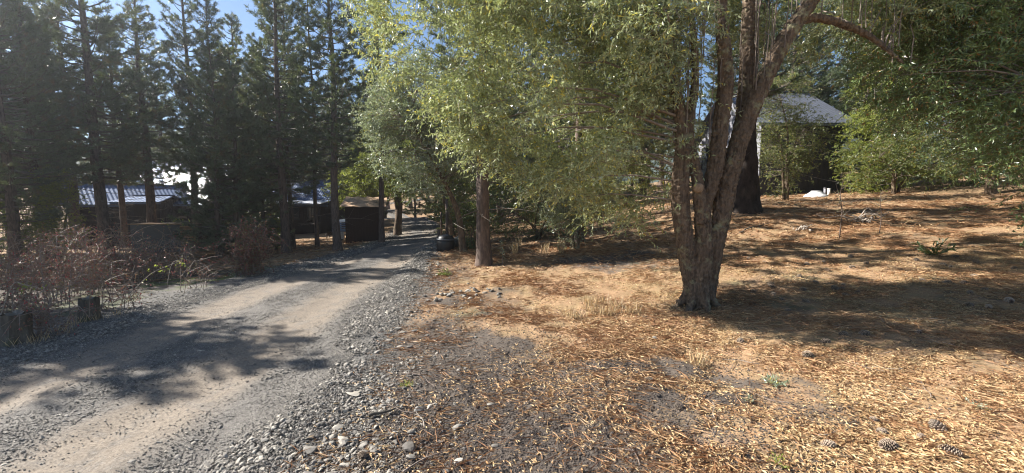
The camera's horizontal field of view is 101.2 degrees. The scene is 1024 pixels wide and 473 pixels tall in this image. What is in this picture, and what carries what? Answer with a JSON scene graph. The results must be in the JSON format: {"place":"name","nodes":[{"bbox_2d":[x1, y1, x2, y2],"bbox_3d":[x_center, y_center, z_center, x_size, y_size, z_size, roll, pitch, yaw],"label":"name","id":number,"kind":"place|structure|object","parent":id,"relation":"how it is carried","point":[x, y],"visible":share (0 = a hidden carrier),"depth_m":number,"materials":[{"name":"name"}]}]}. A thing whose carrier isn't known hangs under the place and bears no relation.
{"place":"outdoors","nodes":[
{"label":"outdoors","id":0,"kind":"place"},
{"bbox_2d":[0,209,435,472],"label":"road","id":1,"kind":"structure","parent":0,"point":[413,227],"depth_m":3.85,"materials":[{"name":"grey gravel"}]},
{"bbox_2d":[0,0,959,156],"label":"sky","id":2,"kind":"structure","parent":0,"point":[247,19],"materials":[{"name":"blue"}]},
{"bbox_2d":[0,163,1023,472],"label":"ground","id":3,"kind":"structure","parent":0,"point":[170,289],"depth_m":5.22,"materials":[{"name":"brown soil"}]},
{"bbox_2d":[0,310,36,346],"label":"tree stump","id":4,"kind":"object","parent":3,"relation":"on","point":[12,331],"visible":0.72,"depth_m":4.70,"materials":[{"name":"grey wood"}]},
{"bbox_2d":[0,5,74,226],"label":"pine tree","id":5,"kind":"object","parent":3,"relation":"on","point":[23,111],"visible":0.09,"depth_m":13.58,"materials":[{"name":"green plant"}]},
{"bbox_2d":[0,182,86,267],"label":"shrub","id":6,"kind":"object","parent":3,"relation":"on","point":[27,230],"visible":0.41,"depth_m":11.87,"materials":[{"name":"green plant"}]},
{"bbox_2d":[2,0,86,251],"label":"pine tree","id":7,"kind":"object","parent":3,"relation":"on","point":[21,4],"visible":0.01,"depth_m":17.67,"materials":[{"name":"green plant"}]},
{"bbox_2d":[0,233,96,326],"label":"rosehip shrub","id":8,"kind":"object","parent":3,"relation":"on","point":[17,278],"visible":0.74,"depth_m":5.95,"materials":[{"name":"brown plant"}]},
{"bbox_2d":[0,0,99,263],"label":"pine tree","id":9,"kind":"object","parent":3,"relation":"on","point":[28,132],"visible":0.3,"depth_m":13.04,"materials":[{"name":"green plant"}]},
{"bbox_2d":[0,0,101,253],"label":"pine tree","id":10,"kind":"object","parent":3,"relation":"on","point":[5,98],"visible":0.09,"depth_m":16.90,"materials":[{"name":"green plant"}]},
{"bbox_2d":[0,265,109,338],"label":"rosehip shrub","id":11,"kind":"object","parent":3,"relation":"on","point":[41,322],"visible":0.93,"depth_m":4.99,"materials":[{"name":"brown plant"}]},
{"bbox_2d":[0,0,112,274],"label":"pine tree","id":12,"kind":"object","parent":3,"relation":"on","point":[11,191],"visible":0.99,"depth_m":11.27,"materials":[{"name":"green plant"}]},
{"bbox_2d":[0,219,116,306],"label":"rosehip shrub","id":13,"kind":"object","parent":3,"relation":"on","point":[54,277],"visible":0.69,"depth_m":7.21,"materials":[{"name":"brown plant"}]},
{"bbox_2d":[19,165,97,263],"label":"shrub","id":14,"kind":"object","parent":3,"relation":"on","point":[52,202],"visible":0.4,"depth_m":13.08,"materials":[{"name":"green plant"}]},
{"bbox_2d":[0,218,134,284],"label":"rosehip shrub","id":15,"kind":"object","parent":3,"relation":"on","point":[80,248],"visible":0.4,"depth_m":10.06,"materials":[{"name":"brown plant"}]},
{"bbox_2d":[14,0,121,248],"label":"pine tree","id":16,"kind":"object","parent":3,"relation":"on","point":[76,43],"visible":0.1,"depth_m":19.64,"materials":[{"name":"green plant"}]},
{"bbox_2d":[2,224,147,300],"bbox_3d":[-8.316,0.525,8.133,2.049,1.576,1.997,-4,6,-37],"label":"rosehip shrub","id":17,"kind":"object","parent":3,"relation":"on","point":[90,265],"visible":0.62,"depth_m":8.00,"materials":[{"name":"brown plant"}]},
{"bbox_2d":[0,0,176,256],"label":"pine tree","id":18,"kind":"object","parent":3,"relation":"on","point":[99,27],"visible":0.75,"depth_m":15.07,"materials":[{"name":"green plant"}]},
{"bbox_2d":[76,295,102,322],"bbox_3d":[-5.738,1.014,5.697,0.241,0.405,0.249,1,5,16],"label":"tree stump","id":19,"kind":"object","parent":3,"relation":"on","point":[83,302],"visible":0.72,"depth_m":5.65,"materials":[{"name":"grey wood"}]},
{"bbox_2d":[42,218,150,293],"bbox_3d":[-8.500,0.478,8.839,2.209,1.745,1.687,4,6,36],"label":"rosehip shrub","id":20,"kind":"object","parent":3,"relation":"on","point":[126,259],"visible":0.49,"depth_m":8.88,"materials":[{"name":"brown plant"}]},
{"bbox_2d":[41,250,166,312],"bbox_3d":[-5.873,0.836,6.254,0.966,1.137,1.505,-2,5,-21],"label":"rosehip shrub","id":21,"kind":"object","parent":3,"relation":"on","point":[112,294],"visible":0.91,"depth_m":6.26,"materials":[{"name":"brown plant"}]},
{"bbox_2d":[77,26,160,247],"bbox_3d":[-18.882,-4.733,20.170,4.057,10.991,3.120,4,7,41],"label":"pine tree","id":22,"kind":"object","parent":3,"relation":"on","point":[121,199],"visible":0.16,"depth_m":20.43,"materials":[{"name":"green plant"}]},
{"bbox_2d":[58,182,190,245],"bbox_3d":[-22.273,-1.122,24.495,4.300,3.890,5.300,4,6,38],"label":"cabin","id":23,"kind":"object","parent":3,"relation":"on","point":[112,194],"visible":0.23,"depth_m":22.81,"materials":[{"name":"black metal"}]},
{"bbox_2d":[79,0,187,234],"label":"pine tree","id":24,"kind":"object","parent":3,"relation":"on","point":[151,203],"visible":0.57,"depth_m":19.11,"materials":[{"name":"green plant"}]},
{"bbox_2d":[101,57,171,183],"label":"pine tree","id":25,"kind":"object","parent":3,"relation":"on","point":[133,66],"visible":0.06,"depth_m":29.44,"materials":[{"name":"green plant"}]},
{"bbox_2d":[80,225,202,285],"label":"rosehip shrub","id":26,"kind":"object","parent":3,"relation":"on","point":[147,257],"visible":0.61,"depth_m":9.51,"materials":[{"name":"brown plant"}]},
{"bbox_2d":[109,195,180,243],"bbox_3d":[-20.652,-0.755,24.025,2.600,3.240,2.800,-1,5,-12],"label":"cabin","id":27,"kind":"object","parent":3,"relation":"on","point":[138,209],"visible":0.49,"depth_m":22.88,"materials":[{"name":"brown wood"}]},
{"bbox_2d":[115,74,185,177],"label":"pine tree","id":28,"kind":"object","parent":3,"relation":"on","point":[160,132],"visible":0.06,"depth_m":33.24,"materials":[{"name":"green plant"}]},
{"bbox_2d":[122,230,205,280],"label":"rosehip shrub","id":29,"kind":"object","parent":3,"relation":"on","point":[172,260],"visible":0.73,"depth_m":9.64,"materials":[{"name":"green plant"}]},
{"bbox_2d":[127,223,206,252],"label":"wood store","id":30,"kind":"structure","parent":3,"relation":"on","point":[153,232],"depth_m":17.67,"materials":[{"name":"wood"}]},
{"bbox_2d":[138,0,233,237],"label":"pine tree","id":31,"kind":"object","parent":3,"relation":"on","point":[168,45],"visible":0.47,"depth_m":19.00,"materials":[{"name":"green plant"}]},
{"bbox_2d":[165,239,221,293],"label":"rosehip shrub","id":32,"kind":"object","parent":3,"relation":"on","point":[199,276],"visible":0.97,"depth_m":7.68,"materials":[{"name":"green plant"}]},
{"bbox_2d":[136,161,255,228],"bbox_3d":[-20.915,-2.222,27.913,6.100,5.490,5.300,1,5,6],"label":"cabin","id":33,"kind":"object","parent":3,"relation":"on","point":[181,176],"visible":0.02,"depth_m":26.76,"materials":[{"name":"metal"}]},
{"bbox_2d":[167,0,242,227],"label":"pine tree","id":34,"kind":"object","parent":3,"relation":"on","point":[207,8],"visible":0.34,"depth_m":18.88,"materials":[{"name":"green plant"}]},
{"bbox_2d":[149,33,269,257],"bbox_3d":[-10.118,-2.863,14.389,3.201,7.717,3.053,-2,5,-18],"label":"pine tree","id":35,"kind":"object","parent":3,"relation":"on","point":[201,123],"visible":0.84,"depth_m":14.04,"materials":[{"name":"green plant"}]},
{"bbox_2d":[0,264,430,472],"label":"grit","id":36,"kind":"object","parent":3,"relation":"on","point":[170,457],"visible":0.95,"depth_m":3.76,"materials":[{"name":"grey gravel"}]},
{"bbox_2d":[190,169,253,252],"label":"pine tree","id":37,"kind":"object","parent":3,"relation":"on","point":[225,222],"visible":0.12,"depth_m":15.99,"materials":[{"name":"green plant"}]},
{"bbox_2d":[209,10,260,219],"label":"pine tree","id":38,"kind":"object","parent":3,"relation":"on","point":[232,22],"visible":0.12,"depth_m":22.88,"materials":[{"name":"green plant"}]},
{"bbox_2d":[182,39,288,254],"bbox_3d":[-9.856,-2.957,15.001,3.201,7.717,3.053,-4,6,-40],"label":"pine tree","id":39,"kind":"object","parent":3,"relation":"on","point":[238,119],"visible":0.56,"depth_m":14.62,"materials":[{"name":"green plant"}]},
{"bbox_2d":[193,214,294,276],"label":"rosehip shrub","id":40,"kind":"object","parent":3,"relation":"on","point":[249,264],"visible":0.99,"depth_m":9.37,"materials":[{"name":"brown plant"}]},
{"bbox_2d":[213,70,298,251],"bbox_3d":[-9.844,-2.806,16.378,2.883,7.288,3.023,-1,5,-14],"label":"pine tree","id":41,"kind":"object","parent":3,"relation":"on","point":[275,205],"visible":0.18,"depth_m":16.25,"materials":[{"name":"green plant"}]},
{"bbox_2d":[230,32,307,240],"bbox_3d":[-13.292,-5.063,22.749,4.013,11.298,4.003,0,5,5],"label":"pine tree","id":42,"kind":"object","parent":3,"relation":"on","point":[266,53],"visible":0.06,"depth_m":22.16,"materials":[{"name":"green plant"}]},
{"bbox_2d":[258,214,280,249],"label":"shrub","id":43,"kind":"object","parent":3,"relation":"on","point":[278,228],"visible":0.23,"depth_m":16.98,"materials":[{"name":"green plant"}]},
{"bbox_2d":[211,0,330,252],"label":"pine tree","id":44,"kind":"object","parent":3,"relation":"on","point":[279,132],"visible":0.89,"depth_m":15.04,"materials":[{"name":"green plant"}]},
{"bbox_2d":[0,229,544,472],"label":"gravel","id":45,"kind":"structure","parent":3,"relation":"on","point":[207,465],"depth_m":3.87,"materials":[{"name":"grey gravel"}]},
{"bbox_2d":[246,0,329,248],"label":"pine tree","id":46,"kind":"object","parent":3,"relation":"on","point":[291,214],"visible":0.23,"depth_m":17.66,"materials":[{"name":"green plant"}]},
{"bbox_2d":[275,81,328,185],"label":"pine tree","id":47,"kind":"object","parent":3,"relation":"on","point":[306,157],"visible":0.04,"depth_m":32.22,"materials":[{"name":"green plant"}]},
{"bbox_2d":[274,180,349,233],"bbox_3d":[-15.535,-2.071,31.942,5.400,4.490,6.200,0,5,4],"label":"cabin","id":48,"kind":"object","parent":3,"relation":"on","point":[325,220],"visible":0.37,"depth_m":30.28,"materials":[{"name":"black wood"}]},
{"bbox_2d":[284,0,349,246],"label":"pine tree","id":49,"kind":"object","parent":3,"relation":"on","point":[314,193],"visible":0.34,"depth_m":18.28,"materials":[{"name":"green plant"}]},
{"bbox_2d":[281,0,377,250],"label":"pine tree","id":50,"kind":"object","parent":3,"relation":"on","point":[333,137],"visible":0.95,"depth_m":14.43,"materials":[{"name":"green plant"}]},
{"bbox_2d":[316,77,358,190],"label":"pine tree","id":51,"kind":"object","parent":3,"relation":"on","point":[327,151],"visible":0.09,"depth_m":36.66,"materials":[{"name":"green plant"}]},
{"bbox_2d":[321,148,402,210],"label":"broadleaf tree","id":52,"kind":"object","parent":3,"relation":"on","point":[358,184],"visible":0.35,"depth_m":26.27,"materials":[{"name":"green plant"}]},
{"bbox_2d":[340,196,386,242],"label":"shed","id":53,"kind":"structure","parent":3,"relation":"on","point":[364,229],"depth_m":20.64,"materials":[{"name":"brown wood"}]},
{"bbox_2d":[339,101,388,217],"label":"pine tree","id":54,"kind":"object","parent":3,"relation":"on","point":[347,190],"visible":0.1,"depth_m":30.23,"materials":[{"name":"green plant"}]},
{"bbox_2d":[329,73,402,211],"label":"pine tree","id":55,"kind":"object","parent":3,"relation":"on","point":[365,80],"visible":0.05,"depth_m":27.48,"materials":[{"name":"green plant"}]},
{"bbox_2d":[334,0,421,242],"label":"pine tree","id":56,"kind":"object","parent":3,"relation":"on","point":[381,238],"visible":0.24,"depth_m":16.60,"materials":[{"name":"green plant"}]},
{"bbox_2d":[346,133,431,234],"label":"broadleaf tree","id":57,"kind":"object","parent":3,"relation":"on","point":[397,230],"visible":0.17,"depth_m":23.33,"materials":[{"name":"green plant"}]},
{"bbox_2d":[402,441,415,452],"bbox_3d":[-0.655,1.354,2.701,0.083,0.047,0.115,-6,14,-40],"label":"cobble","id":58,"kind":"object","parent":3,"relation":"on","point":[409,446],"visible":0.96,"depth_m":2.68,"materials":[{"name":"grey stone"}]},
{"bbox_2d":[402,140,430,217],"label":"pine tree","id":59,"kind":"object","parent":3,"relation":"on","point":[415,209],"visible":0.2,"depth_m":37.74,"materials":[{"name":"green plant"}]},
{"bbox_2d":[347,45,495,251],"bbox_3d":[-2.252,-2.218,11.307,4.200,5.675,3.052,0,5,0],"label":"broadleaf tree","id":60,"kind":"object","parent":3,"relation":"on","point":[395,131],"visible":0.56,"depth_m":10.78,"materials":[{"name":"green plant"}]},
{"bbox_2d":[359,90,511,236],"bbox_3d":[-3.305,-3.253,18.723,6.721,6.904,4.559,0,5,0],"label":"broadleaf tree","id":61,"kind":"object","parent":3,"relation":"on","point":[450,220],"visible":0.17,"depth_m":18.71,"materials":[{"name":"green plant"}]},
{"bbox_2d":[436,234,454,250],"bbox_3d":[-1.904,0.190,12.101,0.530,0.510,0.530,0,5,0],"label":"compost bin","id":62,"kind":"object","parent":3,"relation":"on","point":[445,242],"visible":0.89,"depth_m":11.89,"materials":[{"name":"black plastic"}]},
{"bbox_2d":[419,156,474,221],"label":"pine tree","id":63,"kind":"object","parent":3,"relation":"on","point":[442,201],"visible":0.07,"depth_m":25.64,"materials":[{"name":"green plant"}]},
{"bbox_2d":[443,197,494,249],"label":"shrub","id":64,"kind":"object","parent":3,"relation":"on","point":[469,220],"visible":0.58,"depth_m":12.29,"materials":[{"name":"green plant"}]},
{"bbox_2d":[394,0,555,266],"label":"pine tree","id":65,"kind":"object","parent":3,"relation":"on","point":[483,250],"visible":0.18,"depth_m":9.99,"materials":[{"name":"green plant"}]},
{"bbox_2d":[425,172,564,235],"bbox_3d":[-0.097,-1.507,19.990,7.927,3.479,3.464,-1,5,-11],"label":"shrub","id":66,"kind":"object","parent":3,"relation":"on","point":[468,195],"visible":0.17,"depth_m":19.66,"materials":[{"name":"green plant"}]},
{"bbox_2d":[466,42,531,225],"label":"pine tree","id":67,"kind":"object","parent":3,"relation":"on","point":[498,176],"visible":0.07,"depth_m":23.57,"materials":[{"name":"green plant"}]},
{"bbox_2d":[0,189,1023,289],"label":"distant needles","id":68,"kind":"object","parent":3,"relation":"on","point":[349,244],"visible":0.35,"depth_m":12.33,"materials":[{"name":"brown plant"}]},
{"bbox_2d":[492,84,540,216],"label":"pine tree","id":69,"kind":"object","parent":3,"relation":"on","point":[530,160],"visible":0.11,"depth_m":27.22,"materials":[{"name":"green plant"}]},
{"bbox_2d":[472,173,597,243],"bbox_3d":[0.913,-0.962,15.637,4.981,2.977,2.621,0,5,0],"label":"shrub","id":70,"kind":"object","parent":3,"relation":"on","point":[497,223],"visible":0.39,"depth_m":15.54,"materials":[{"name":"green plant"}]},
{"bbox_2d":[519,49,557,204],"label":"pine tree","id":71,"kind":"object","parent":3,"relation":"on","point":[532,64],"visible":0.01,"depth_m":38.46,"materials":[{"name":"green plant"}]},
{"bbox_2d":[525,94,570,207],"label":"pine tree","id":72,"kind":"object","parent":3,"relation":"on","point":[547,134],"visible":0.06,"depth_m":23.34,"materials":[{"name":"green plant"}]},
{"bbox_2d":[528,35,573,170],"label":"pine tree","id":73,"kind":"object","parent":3,"relation":"on","point":[535,130],"visible":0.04,"depth_m":29.93,"materials":[{"name":"green plant"}]},
{"bbox_2d":[522,0,629,241],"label":"pine tree","id":74,"kind":"object","parent":3,"relation":"on","point":[573,123],"visible":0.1,"depth_m":13.28,"materials":[{"name":"green plant"}]},
{"bbox_2d":[529,151,627,248],"bbox_3d":[1.812,-0.952,11.420,2.677,2.869,1.968,1,5,10],"label":"shrub","id":75,"kind":"object","parent":3,"relation":"on","point":[558,210],"visible":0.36,"depth_m":11.22,"materials":[{"name":"green plant"}]},
{"bbox_2d":[528,68,669,224],"bbox_3d":[3.385,-3.627,16.813,5.788,6.645,4.202,0,5,0],"label":"broadleaf tree","id":76,"kind":"object","parent":3,"relation":"on","point":[574,120],"visible":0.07,"depth_m":16.32,"materials":[{"name":"green plant"}]},
{"bbox_2d":[617,76,660,202],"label":"pine tree","id":77,"kind":"object","parent":3,"relation":"on","point":[640,180],"visible":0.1,"depth_m":22.90,"materials":[{"name":"green plant"}]},
{"bbox_2d":[597,21,682,195],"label":"pine tree","id":78,"kind":"object","parent":3,"relation":"on","point":[643,180],"visible":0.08,"depth_m":25.22,"materials":[{"name":"green plant"}]},
{"bbox_2d":[262,283,1023,472],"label":"soil crumbs","id":79,"kind":"object","parent":3,"relation":"on","point":[541,464],"visible":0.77,"depth_m":2.99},
{"bbox_2d":[269,192,1023,472],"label":"needle litter","id":80,"kind":"object","parent":3,"relation":"on","point":[973,235],"visible":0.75,"depth_m":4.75,"materials":[{"name":"brown plant"}]},
{"bbox_2d":[321,0,990,312],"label":"broadleaf tree","id":81,"kind":"object","parent":3,"relation":"on","point":[637,24],"visible":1,"depth_m":5.65,"materials":[{"name":"green plant"}]},
{"bbox_2d":[685,348,714,366],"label":"grass tuft","id":82,"kind":"object","parent":3,"relation":"on","point":[699,359],"visible":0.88,"depth_m":4.00,"materials":[{"name":"beige plant"}]},
{"bbox_2d":[697,1,760,125],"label":"pine tree","id":83,"kind":"object","parent":3,"relation":"on","point":[711,87],"visible":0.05,"depth_m":32.88,"materials":[{"name":"green plant"}]},
{"bbox_2d":[684,0,853,214],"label":"pine tree","id":84,"kind":"object","parent":3,"relation":"on","point":[747,199],"visible":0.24,"depth_m":12.99,"materials":[{"name":"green plant"}]},
{"bbox_2d":[695,91,854,195],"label":"house","id":85,"kind":"structure","parent":3,"relation":"on","point":[826,173],"depth_m":19.94,"materials":[{"name":"grey metal"}]},
{"bbox_2d":[701,147,708,177],"bbox_3d":[11.670,-4.276,24.923,0.040,2.100,2.000,0,5,0],"label":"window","id":86,"kind":"structure","parent":85,"relation":"in","point":[704,162],"depth_m":25.53,"materials":[{"name":"black glass"}]},
{"bbox_2d":[761,374,789,388],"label":"weed","id":87,"kind":"object","parent":3,"relation":"on","point":[774,382],"visible":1,"depth_m":3.54,"materials":[{"name":"green plant"}]},
{"bbox_2d":[756,67,844,200],"bbox_3d":[10.528,-3.818,15.952,3.505,5.196,2.442,0,5,0],"label":"shrub","id":88,"kind":"object","parent":3,"relation":"on","point":[799,131],"visible":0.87,"depth_m":15.74,"materials":[{"name":"green plant"}]},
{"bbox_2d":[759,0,852,105],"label":"pine tree","id":89,"kind":"object","parent":3,"relation":"on","point":[827,78],"visible":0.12,"depth_m":23.73,"materials":[{"name":"green plant"}]},
{"bbox_2d":[770,0,845,101],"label":"pine tree","id":90,"kind":"object","parent":3,"relation":"on","point":[814,75],"visible":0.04,"depth_m":28.50,"materials":[{"name":"green plant"}]},
{"bbox_2d":[784,22,841,107],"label":"pine tree","id":91,"kind":"object","parent":3,"relation":"on","point":[819,74],"visible":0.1,"depth_m":25.64,"materials":[{"name":"green plant"}]},
{"bbox_2d":[803,191,827,197],"bbox_3d":[12.932,-1.770,17.893,0.960,0.340,0.960,0,5,0],"label":"tank lid","id":92,"kind":"object","parent":3,"relation":"on","point":[811,194],"visible":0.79,"depth_m":17.64,"materials":[{"name":"white paint"}]},
{"bbox_2d":[818,170,864,237],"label":"sapling","id":93,"kind":"object","parent":3,"relation":"on","point":[845,186],"visible":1,"depth_m":9.35,"materials":[{"name":"plant"}]},
{"bbox_2d":[818,206,888,222],"bbox_3d":[8.823,-0.560,10.639,1.737,0.476,0.757,0,5,0],"label":"dead branch heap","id":94,"kind":"object","parent":3,"relation":"on","point":[860,218],"visible":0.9,"depth_m":10.74,"materials":[{"name":"grey wood"}]},
{"bbox_2d":[831,13,908,161],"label":"pine tree","id":95,"kind":"object","parent":3,"relation":"on","point":[837,97],"visible":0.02,"depth_m":23.30,"materials":[{"name":"green plant"}]},
{"bbox_2d":[830,39,910,180],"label":"pine tree","id":96,"kind":"object","parent":3,"relation":"on","point":[838,73],"visible":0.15,"depth_m":22.12,"materials":[{"name":"green plant"}]},
{"bbox_2d":[816,40,924,139],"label":"broadleaf tree","id":97,"kind":"object","parent":3,"relation":"on","point":[837,93],"visible":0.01,"depth_m":30.34,"materials":[{"name":"green plant"}]},
{"bbox_2d":[842,42,922,169],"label":"pine tree","id":98,"kind":"object","parent":3,"relation":"on","point":[859,134],"visible":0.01,"depth_m":23.37,"materials":[{"name":"green plant"}]},
{"bbox_2d":[827,73,947,193],"bbox_3d":[16.457,-4.493,18.308,5.040,6.299,3.427,0,5,0],"label":"shrub","id":99,"kind":"object","parent":3,"relation":"on","point":[867,127],"visible":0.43,"depth_m":18.24,"materials":[{"name":"green plant"}]},
{"bbox_2d":[878,438,898,450],"bbox_3d":[2.267,1.260,2.539,0.095,0.084,0.085,8,5,-3],"label":"pine cone","id":100,"kind":"object","parent":3,"relation":"on","point":[888,443],"visible":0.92,"depth_m":2.52,"materials":[{"name":"brown plant"}]},
{"bbox_2d":[782,0,1023,245],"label":"broadleaf tree","id":101,"kind":"object","parent":3,"relation":"on","point":[1000,23],"visible":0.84,"depth_m":6.05,"materials":[{"name":"green plant"}]},
{"bbox_2d":[806,2,1023,192],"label":"broadleaf tree","id":102,"kind":"object","parent":3,"relation":"on","point":[898,128],"visible":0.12,"depth_m":11.05,"materials":[{"name":"green plant"}]},
{"bbox_2d":[819,108,1022,194],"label":"shrub","id":103,"kind":"object","parent":3,"relation":"on","point":[895,172],"visible":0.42,"depth_m":16.95,"materials":[{"name":"green plant"}]},
{"bbox_2d":[910,237,957,256],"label":"weed","id":104,"kind":"object","parent":3,"relation":"on","point":[922,249],"visible":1,"depth_m":7.22,"materials":[{"name":"green plant"}]},
{"bbox_2d":[928,419,947,433],"bbox_3d":[2.814,1.263,2.784,0.088,0.089,0.111,1,32,6],"label":"pine cone","id":105,"kind":"object","parent":3,"relation":"on","point":[934,424],"visible":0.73,"depth_m":2.77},
{"bbox_2d":[938,444,962,456],"bbox_3d":[2.577,1.263,2.472,0.075,0.075,0.104,-3,-4,-28],"label":"pine cone","id":106,"kind":"object","parent":3,"relation":"on","point":[947,447],"visible":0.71,"depth_m":2.46,"materials":[{"name":"brown plant"}]},
{"bbox_2d":[883,35,1023,194],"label":"broadleaf tree","id":107,"kind":"object","parent":3,"relation":"on","point":[989,190],"visible":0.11,"depth_m":14.40,"materials":[{"name":"green plant"}]},
{"bbox_2d":[76,120,968,193],"bbox_3d":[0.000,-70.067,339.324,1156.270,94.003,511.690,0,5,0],"label":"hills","id":108,"kind":"structure","parent":0,"point":[655,165],"depth_m":354.76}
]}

